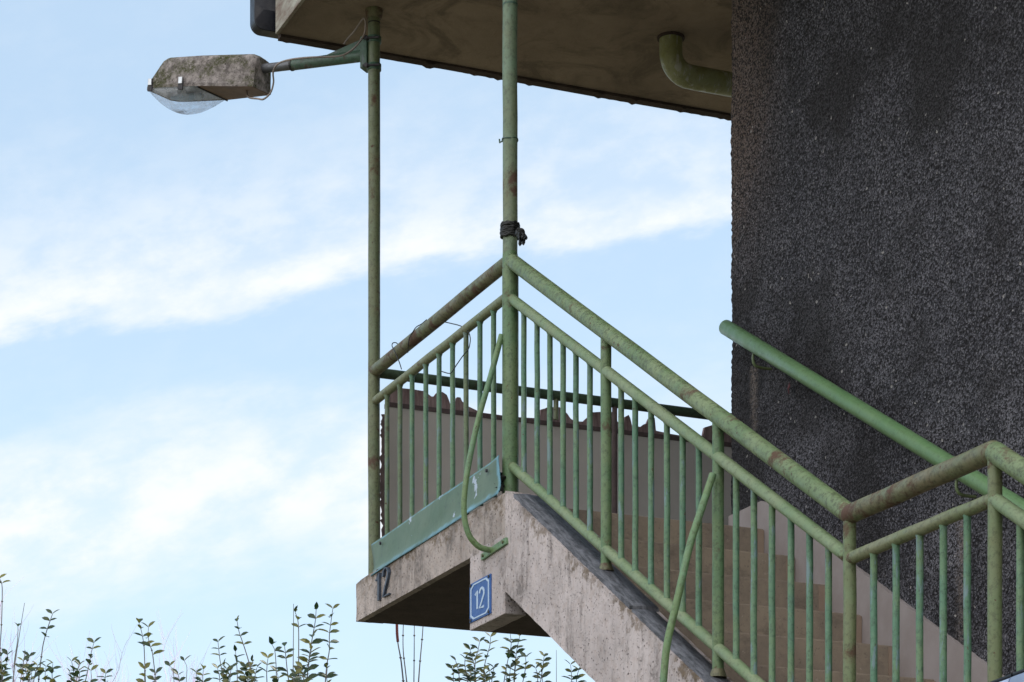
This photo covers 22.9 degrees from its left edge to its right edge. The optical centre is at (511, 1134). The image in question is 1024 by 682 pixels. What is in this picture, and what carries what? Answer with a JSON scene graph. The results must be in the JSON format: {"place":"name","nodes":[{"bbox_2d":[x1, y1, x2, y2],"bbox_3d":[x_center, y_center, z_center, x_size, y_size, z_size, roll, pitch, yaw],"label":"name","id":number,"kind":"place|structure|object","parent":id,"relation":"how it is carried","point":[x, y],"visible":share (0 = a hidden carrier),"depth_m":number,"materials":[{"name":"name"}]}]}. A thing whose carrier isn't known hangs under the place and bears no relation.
{"place":"outdoors","nodes":[
{"label":"outdoors","id":0,"kind":"place"},
{"bbox_2d":[0,0,732,681],"label":"sky","id":1,"kind":"structure","parent":0,"point":[184,297],"materials":[{"name":"blue"}]},
{"bbox_3d":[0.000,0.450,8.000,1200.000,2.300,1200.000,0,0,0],"label":"ground","id":2,"kind":"structure","parent":0,"visible":0},
{"bbox_2d":[0,574,24,681],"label":"shrub","id":3,"kind":"object","parent":2,"relation":"on","point":[3,673],"visible":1,"depth_m":15.06,"materials":[{"name":"green plant"}]},
{"bbox_2d":[0,577,56,681],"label":"bare tree","id":4,"kind":"object","parent":2,"relation":"on","point":[11,656],"visible":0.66,"depth_m":42.51,"materials":[{"name":"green plant"}]},
{"bbox_2d":[13,609,61,681],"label":"shrub","id":5,"kind":"object","parent":2,"relation":"on","point":[40,669],"visible":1,"depth_m":15.10,"materials":[{"name":"green plant"}]},
{"bbox_2d":[66,637,112,681],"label":"shrub","id":6,"kind":"object","parent":2,"relation":"on","point":[76,672],"visible":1,"depth_m":15.25,"materials":[{"name":"green plant"}]},
{"bbox_2d":[48,624,170,681],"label":"bare tree","id":7,"kind":"object","parent":2,"relation":"on","point":[90,666],"visible":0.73,"depth_m":46.08,"materials":[{"name":"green plant"}]},
{"bbox_2d":[135,618,163,681],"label":"shrub","id":8,"kind":"object","parent":2,"relation":"on","point":[147,664],"visible":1,"depth_m":14.82,"materials":[{"name":"green plant"}]},
{"bbox_2d":[84,610,227,681],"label":"bare tree","id":9,"kind":"object","parent":2,"relation":"on","point":[193,680],"visible":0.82,"depth_m":44.65,"materials":[{"name":"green plant"}]},
{"bbox_2d":[164,655,211,681],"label":"shrub","id":10,"kind":"object","parent":2,"relation":"on","point":[175,671],"visible":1,"depth_m":15.24,"materials":[{"name":"green plant"}]},
{"bbox_2d":[211,615,263,681],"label":"shrub","id":11,"kind":"object","parent":2,"relation":"on","point":[250,671],"visible":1,"depth_m":15.06,"materials":[{"name":"green plant"}]},
{"bbox_2d":[259,602,339,681],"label":"shrub","id":12,"kind":"object","parent":2,"relation":"on","point":[299,669],"visible":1,"depth_m":14.98,"materials":[{"name":"green plant"}]},
{"bbox_2d":[395,624,423,681],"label":"shrub","id":13,"kind":"object","parent":2,"relation":"on","point":[397,641],"visible":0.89,"depth_m":14.75,"materials":[{"name":"brown plant"}]},
{"bbox_2d":[445,632,499,681],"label":"shrub","id":14,"kind":"object","parent":2,"relation":"on","point":[483,677],"visible":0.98,"depth_m":15.27,"materials":[{"name":"green plant"}]},
{"bbox_2d":[500,635,556,681],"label":"shrub","id":15,"kind":"object","parent":2,"relation":"on","point":[511,653],"visible":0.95,"depth_m":15.22,"materials":[{"name":"green plant"}]},
{"bbox_2d":[561,660,585,681],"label":"shrub","id":16,"kind":"object","parent":2,"relation":"on","point":[577,676],"visible":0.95,"depth_m":14.73,"materials":[{"name":"green plant"}]},
{"bbox_2d":[356,491,934,681],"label":"concrete staircase","id":17,"kind":"structure","parent":2,"relation":"on","point":[573,600],"depth_m":10.61,"materials":[{"name":"grey concrete"}]},
{"bbox_2d":[365,6,382,574],"bbox_3d":[-0.687,-4.131,12.603,0.090,2.958,0.090,0,0,0],"label":"support pole","id":18,"kind":"object","parent":17,"relation":"on","point":[374,14],"visible":0.94,"depth_m":12.58,"materials":[{"name":"metal"}]},
{"bbox_2d":[147,17,380,114],"bbox_3d":[-1.255,-5.391,12.847,1.328,0.340,0.313,0,0,29],"label":"street lamp","id":19,"kind":"object","parent":18,"relation":"attached to","point":[206,78],"visible":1,"depth_m":12.87,"materials":[{"name":"metal"}]},
{"bbox_2d":[375,567,390,600],"bbox_3d":[-0.622,-2.663,12.234,0.020,0.143,0.196,0,0,-23],"label":"house number","id":20,"kind":"object","parent":17,"relation":"attached to","point":[381,575],"visible":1,"depth_m":12.21,"materials":[{"name":"metal"}]},
{"bbox_2d":[368,258,501,534],"bbox_3d":[-0.348,-3.317,11.806,0.063,1.028,1.773,0,0,-23],"label":"landing railing","id":21,"kind":"object","parent":17,"relation":"on","point":[481,283],"visible":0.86,"depth_m":11.77,"materials":[{"name":"green metal"}]},
{"bbox_2d":[392,319,470,373],"bbox_3d":[-0.382,-3.678,11.868,0.074,0.385,1.070,0,0,-23],"label":"wire","id":22,"kind":"object","parent":21,"relation":"attached to","point":[419,325],"visible":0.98,"depth_m":11.68,"materials":[{"name":"black metal"}]},
{"bbox_2d":[371,455,500,575],"bbox_3d":[-0.376,-2.840,11.696,0.045,0.211,1.693,0,0,-23],"label":"kick plate","id":23,"kind":"object","parent":17,"relation":"on","point":[432,519],"visible":0.94,"depth_m":11.65,"materials":[{"name":"green metal"}]},
{"bbox_2d":[469,574,491,622],"bbox_3d":[-0.139,-2.349,11.096,0.013,0.173,0.243,0,0,-23],"label":"house number plate","id":24,"kind":"object","parent":17,"relation":"attached to","point":[480,598],"visible":1,"depth_m":11.08,"materials":[{"name":"blue metal"}]},
{"bbox_2d":[461,334,508,560],"bbox_3d":[-0.074,-2.994,10.942,0.238,0.967,0.191,0,0,30],"label":"railing brace","id":25,"kind":"object","parent":17,"relation":"attached to","point":[488,551],"visible":1,"depth_m":10.94,"materials":[{"name":"green metal"}]},
{"bbox_2d":[494,472,505,492],"bbox_3d":[-0.052,-2.831,11.010,0.057,0.101,0.116,0,0,0],"label":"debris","id":26,"kind":"object","parent":17,"relation":"on","point":[503,477],"visible":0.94,"depth_m":10.96,"materials":[{"name":"black"}]},
{"bbox_2d":[499,0,518,493],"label":"support pole","id":27,"kind":"object","parent":17,"relation":"on","point":[510,379],"visible":0.93,"depth_m":10.97,"materials":[{"name":"green metal"}]},
{"bbox_2d":[500,220,527,245],"bbox_3d":[0.027,-3.882,10.906,0.092,0.164,0.299,0,0,-20],"label":"tape","id":28,"kind":"object","parent":27,"relation":"attached to","point":[508,228],"visible":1,"depth_m":10.96,"materials":[{"name":"black plastic"}]},
{"bbox_2d":[380,388,731,536],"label":"parapet","id":29,"kind":"structure","parent":17,"relation":"on","point":[642,467],"depth_m":13.09,"materials":[{"name":"grey concrete"}]},
{"bbox_2d":[380,369,731,512],"bbox_3d":[1.246,-3.285,13.421,4.159,1.071,0.050,0,0,-23],"label":"gallery rail","id":30,"kind":"object","parent":17,"relation":"on","point":[391,374],"visible":0.44,"depth_m":13.03,"materials":[{"name":"green metal"}]},
{"bbox_2d":[505,253,856,681],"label":"stair railing","id":31,"kind":"object","parent":17,"relation":"on","point":[803,479],"visible":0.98,"depth_m":9.47,"materials":[{"name":"green metal"}]},
{"bbox_2d":[659,472,716,681],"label":"railing brace","id":32,"kind":"object","parent":17,"relation":"attached to","point":[683,574],"visible":1,"depth_m":9.12,"materials":[{"name":"green metal"}]},
{"bbox_2d":[841,440,1002,681],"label":"railing","id":33,"kind":"object","parent":17,"relation":"on","point":[939,474],"visible":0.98,"depth_m":7.82,"materials":[{"name":"green metal"}]},
{"bbox_2d":[985,442,1023,671],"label":"flight railing","id":34,"kind":"object","parent":17,"relation":"on","point":[1005,459],"visible":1,"depth_m":7.45,"materials":[{"name":"green metal"}]},
{"bbox_2d":[728,0,1023,681],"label":"building","id":35,"kind":"structure","parent":2,"relation":"on","point":[877,187],"depth_m":10.55,"materials":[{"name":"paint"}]},
{"bbox_2d":[250,0,731,120],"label":"gallery roof","id":36,"kind":"structure","parent":35,"relation":"attached to","point":[606,49],"depth_m":12.92,"materials":[{"name":"brown paint"}]},
{"bbox_2d":[657,31,731,96],"bbox_3d":[1.283,-5.503,13.120,1.170,0.295,0.139,0,0,-24],"label":"drain pipe","id":37,"kind":"object","parent":36,"relation":"attached to","point":[679,70],"visible":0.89,"depth_m":12.91,"materials":[{"name":"metal"}]},
{"bbox_2d":[719,320,1023,509],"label":"wall handrail","id":38,"kind":"object","parent":35,"relation":"attached to","point":[905,437],"depth_m":10.57,"materials":[{"name":"green metal"}]},
{"bbox_2d":[990,669,1023,681],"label":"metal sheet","id":39,"kind":"object","parent":35,"relation":"attached to","point":[1017,676],"visible":1,"depth_m":7.18,"materials":[{"name":"metal"}]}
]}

